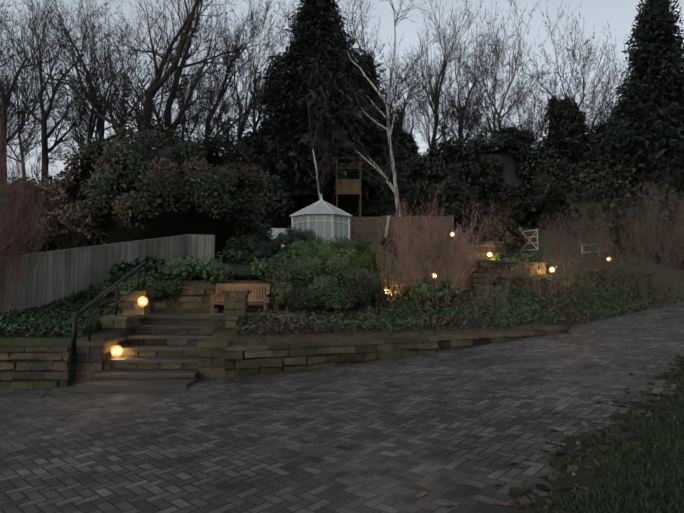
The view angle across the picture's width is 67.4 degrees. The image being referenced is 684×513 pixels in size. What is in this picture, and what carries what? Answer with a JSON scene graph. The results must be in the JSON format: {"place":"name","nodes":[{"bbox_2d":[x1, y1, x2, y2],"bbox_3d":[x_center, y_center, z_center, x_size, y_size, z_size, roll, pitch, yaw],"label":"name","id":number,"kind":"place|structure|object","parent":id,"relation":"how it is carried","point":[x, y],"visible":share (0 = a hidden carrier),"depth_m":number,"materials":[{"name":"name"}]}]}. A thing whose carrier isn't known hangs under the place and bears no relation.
{"place":"outdoors","nodes":[
{"label":"outdoors","id":0,"kind":"place"},
{"bbox_2d":[0,300,683,512],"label":"driveway","id":1,"kind":"structure","parent":0,"point":[311,441],"depth_m":5.20,"materials":[{"name":"grey brick"}]},
{"bbox_2d":[0,307,680,505],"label":"fallen leaves","id":2,"kind":"object","parent":1,"relation":"on","point":[423,493],"visible":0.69,"depth_m":5.39,"materials":[{"name":"brown plant"}]},
{"bbox_2d":[507,357,683,512],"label":"verge edge stones","id":3,"kind":"object","parent":1,"relation":"on","point":[524,502],"visible":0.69,"depth_m":3.85,"materials":[{"name":"grey stone"}]},
{"bbox_2d":[0,199,683,384],"bbox_3d":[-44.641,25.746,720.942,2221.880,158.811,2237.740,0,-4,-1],"label":"ground","id":4,"kind":"structure","parent":0,"point":[237,339],"depth_m":12.06,"materials":[{"name":"brown soil"}]},
{"bbox_2d":[0,0,46,149],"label":"bare tree","id":5,"kind":"object","parent":4,"relation":"on","point":[24,145],"visible":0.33,"depth_m":44.37,"materials":[{"name":"brown plant"}]},
{"bbox_2d":[1,5,71,178],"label":"bare tree","id":6,"kind":"object","parent":4,"relation":"on","point":[32,128],"visible":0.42,"depth_m":67.38,"materials":[{"name":"brown plant"}]},
{"bbox_2d":[0,0,90,184],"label":"bare tree","id":7,"kind":"object","parent":4,"relation":"on","point":[5,99],"visible":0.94,"depth_m":38.30,"materials":[{"name":"brown plant"}]},
{"bbox_2d":[0,0,133,181],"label":"bare tree","id":8,"kind":"object","parent":4,"relation":"on","point":[46,150],"visible":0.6,"depth_m":47.56,"materials":[{"name":"brown plant"}]},
{"bbox_2d":[0,0,170,143],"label":"bare tree","id":9,"kind":"object","parent":4,"relation":"on","point":[102,129],"visible":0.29,"depth_m":55.53,"materials":[{"name":"brown plant"}]},
{"bbox_2d":[0,234,214,314],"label":"fence","id":10,"kind":"object","parent":4,"relation":"on","point":[72,270],"visible":0.6,"depth_m":13.04,"materials":[{"name":"grey wood"}]},
{"bbox_2d":[39,0,175,172],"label":"bare tree","id":11,"kind":"object","parent":4,"relation":"on","point":[89,131],"visible":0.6,"depth_m":40.05,"materials":[{"name":"brown plant"}]},
{"bbox_2d":[68,0,248,143],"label":"bare tree","id":12,"kind":"object","parent":4,"relation":"on","point":[177,122],"visible":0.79,"depth_m":37.93,"materials":[{"name":"brown plant"}]},
{"bbox_2d":[76,291,249,378],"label":"stone steps","id":13,"kind":"structure","parent":4,"relation":"on","point":[91,356],"depth_m":9.42,"materials":[{"name":"brown stone"}]},
{"bbox_2d":[27,0,311,150],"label":"bare tree","id":14,"kind":"object","parent":4,"relation":"on","point":[109,106],"visible":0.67,"depth_m":37.18,"materials":[{"name":"brown plant"}]},
{"bbox_2d":[136,0,232,142],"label":"bare tree","id":15,"kind":"object","parent":4,"relation":"on","point":[183,132],"visible":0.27,"depth_m":66.07,"materials":[{"name":"brown plant"}]},
{"bbox_2d":[74,312,305,391],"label":"step treads","id":16,"kind":"object","parent":4,"relation":"on","point":[107,385],"visible":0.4,"depth_m":8.64,"materials":[{"name":"stone"}]},
{"bbox_2d":[71,261,145,354],"bbox_3d":[-4.219,0.824,9.510,0.073,1.646,2.961,0,-4,-1],"label":"handrail","id":17,"kind":"object","parent":16,"relation":"on","point":[89,306],"visible":0.94,"depth_m":8.92,"materials":[{"name":"black metal"}]},
{"bbox_2d":[145,0,294,157],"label":"bare tree","id":18,"kind":"object","parent":4,"relation":"on","point":[202,86],"visible":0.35,"depth_m":50.39,"materials":[{"name":"brown plant"}]},
{"bbox_2d":[175,0,289,164],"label":"bare tree","id":19,"kind":"object","parent":4,"relation":"on","point":[240,129],"visible":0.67,"depth_m":43.80,"materials":[{"name":"brown plant"}]},
{"bbox_2d":[210,284,269,312],"bbox_3d":[-2.360,1.059,11.974,1.279,0.864,0.570,0,-4,-1],"label":"bench","id":20,"kind":"object","parent":4,"relation":"on","point":[216,299],"visible":0.79,"depth_m":12.20,"materials":[{"name":"brown wood"}]},
{"bbox_2d":[226,0,295,130],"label":"bare tree","id":21,"kind":"object","parent":4,"relation":"on","point":[254,119],"visible":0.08,"depth_m":59.38,"materials":[{"name":"brown plant"}]},
{"bbox_2d":[270,228,293,248],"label":"rendered wall","id":22,"kind":"structure","parent":4,"relation":"on","point":[275,231],"depth_m":29.14,"materials":[{"name":"white paint"}]},
{"bbox_2d":[0,259,570,388],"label":"stone walls","id":23,"kind":"structure","parent":4,"relation":"on","point":[34,366],"depth_m":9.14,"materials":[{"name":"brown stone"}]},
{"bbox_2d":[279,35,353,199],"bbox_3d":[-1.634,-8.915,37.694,6.728,15.189,5.505,0,-4,-1],"label":"birch","id":24,"kind":"object","parent":4,"relation":"on","point":[316,166],"visible":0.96,"depth_m":37.75,"materials":[{"name":"white plant"}]},
{"bbox_2d":[254,0,378,118],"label":"bare tree","id":25,"kind":"object","parent":4,"relation":"on","point":[284,40],"depth_m":63.37,"materials":[{"name":"brown plant"}]},
{"bbox_2d":[290,194,351,244],"bbox_3d":[-1.232,-1.489,30.536,3.684,4.514,3.684,0,-4,-1],"label":"gazebo frame","id":26,"kind":"object","parent":4,"relation":"on","point":[332,214],"visible":0.27,"depth_m":29.20,"materials":[{"name":"white metal"}]},
{"bbox_2d":[294,215,347,241],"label":"gazebo glass panels","id":27,"kind":"object","parent":26,"relation":"in","point":[320,228],"visible":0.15,"depth_m":28.97,"materials":[{"name":"glass"}]},
{"bbox_2d":[291,201,350,218],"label":"gazebo roof","id":28,"kind":"structure","parent":26,"relation":"on","point":[320,206],"depth_m":29.63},
{"bbox_2d":[0,122,683,337],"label":"shrub foliage","id":29,"kind":"object","parent":4,"relation":"on","point":[214,187],"visible":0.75,"depth_m":18.39,"materials":[{"name":"green plant"}]},
{"bbox_2d":[0,109,683,329],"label":"bare shrubs","id":30,"kind":"object","parent":4,"relation":"on","point":[30,214],"visible":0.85,"depth_m":14.16,"materials":[{"name":"brown plant"}]},
{"bbox_2d":[2,141,683,315],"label":"shrubs","id":31,"kind":"object","parent":4,"relation":"on","point":[191,221],"visible":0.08,"depth_m":19.25,"materials":[{"name":"green plant"}]},
{"bbox_2d":[332,155,363,216],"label":"tower","id":32,"kind":"structure","parent":4,"relation":"on","point":[349,189],"depth_m":39.68,"materials":[{"name":"brown wood"}]},
{"bbox_2d":[289,0,448,132],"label":"bare tree","id":33,"kind":"object","parent":4,"relation":"on","point":[374,47],"visible":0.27,"depth_m":65.21,"materials":[{"name":"brown plant"}]},
{"bbox_2d":[284,0,454,216],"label":"birch","id":34,"kind":"object","parent":4,"relation":"on","point":[394,189],"visible":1,"depth_m":38.50,"materials":[{"name":"white plant"}]},
{"bbox_2d":[350,215,453,248],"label":"brick wall","id":35,"kind":"structure","parent":4,"relation":"on","point":[362,229],"depth_m":35.64,"materials":[{"name":"brown brick"}]},
{"bbox_2d":[378,37,439,135],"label":"bare tree","id":36,"kind":"object","parent":4,"relation":"on","point":[403,89],"visible":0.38,"depth_m":76.80,"materials":[{"name":"brown plant"}]},
{"bbox_2d":[233,96,629,163],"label":"evergreen tree foliage","id":37,"kind":"object","parent":4,"relation":"on","point":[571,117],"visible":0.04,"depth_m":46.25,"materials":[{"name":"green plant"}]},
{"bbox_2d":[400,0,503,150],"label":"bare tree","id":38,"kind":"object","parent":4,"relation":"on","point":[436,94],"visible":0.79,"depth_m":50.77,"materials":[{"name":"brown plant"}]},
{"bbox_2d":[222,0,683,246],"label":"conifers","id":39,"kind":"object","parent":4,"relation":"on","point":[647,134],"visible":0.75,"depth_m":41.68,"materials":[{"name":"green plant"}]},
{"bbox_2d":[403,16,519,154],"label":"bare tree","id":40,"kind":"object","parent":4,"relation":"on","point":[463,127],"visible":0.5,"depth_m":58.58,"materials":[{"name":"brown plant"}]},
{"bbox_2d":[452,241,511,269],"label":"stone retaining wall","id":41,"kind":"structure","parent":4,"relation":"on","point":[495,247],"depth_m":19.16,"materials":[{"name":"beige stone"}]},
{"bbox_2d":[443,12,552,140],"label":"bare tree","id":42,"kind":"object","parent":4,"relation":"on","point":[500,97],"visible":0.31,"depth_m":71.43,"materials":[{"name":"brown plant"}]},
{"bbox_2d":[384,215,613,255],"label":"gates","id":43,"kind":"object","parent":4,"relation":"on","point":[521,250],"visible":0.4,"depth_m":35.52,"materials":[{"name":"wood"}]},
{"bbox_2d":[436,0,566,147],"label":"bare tree","id":44,"kind":"object","parent":4,"relation":"on","point":[500,125],"visible":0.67,"depth_m":50.31,"materials":[{"name":"brown plant"}]},
{"bbox_2d":[399,100,613,161],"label":"evergreen trees","id":45,"kind":"object","parent":4,"relation":"on","point":[556,127],"depth_m":46.34,"materials":[{"name":"green plant"}]},
{"bbox_2d":[492,4,629,149],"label":"bare tree","id":46,"kind":"object","parent":4,"relation":"on","point":[520,116],"visible":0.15,"depth_m":55.59,"materials":[{"name":"brown plant"}]},
{"bbox_2d":[527,69,603,146],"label":"bare tree","id":47,"kind":"object","parent":4,"relation":"on","point":[561,97],"visible":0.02,"depth_m":75.69,"materials":[{"name":"brown plant"}]},
{"bbox_2d":[508,0,629,162],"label":"bare tree","id":48,"kind":"object","parent":4,"relation":"on","point":[599,111],"visible":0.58,"depth_m":47.50,"materials":[{"name":"brown plant"}]},
{"bbox_2d":[567,16,631,131],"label":"bare tree","id":49,"kind":"object","parent":4,"relation":"on","point":[606,79],"visible":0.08,"depth_m":52.68,"materials":[{"name":"brown plant"}]},
{"bbox_2d":[584,80,615,126],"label":"bare tree","id":50,"kind":"object","parent":4,"relation":"on","point":[596,100],"depth_m":70.68,"materials":[{"name":"brown plant"}]},
{"bbox_2d":[0,0,683,186],"label":"sky","id":51,"kind":"structure","parent":0,"point":[621,13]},
{"bbox_2d":[113,233,609,356],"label":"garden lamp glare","id":52,"kind":"object","parent":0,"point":[117,350],"visible":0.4,"depth_m":10.21,"materials":[{"name":"yellow"}]},
{"bbox_2d":[114,236,609,356],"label":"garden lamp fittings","id":53,"kind":"object","parent":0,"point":[385,288],"depth_m":15.16,"materials":[{"name":"black metal"}]},
{"bbox_2d":[434,353,683,512],"bbox_3d":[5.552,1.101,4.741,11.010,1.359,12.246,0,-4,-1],"label":"verge grass","id":54,"kind":"structure","parent":0,"point":[659,420],"depth_m":3.39,"materials":[{"name":"green plant"}]}
]}

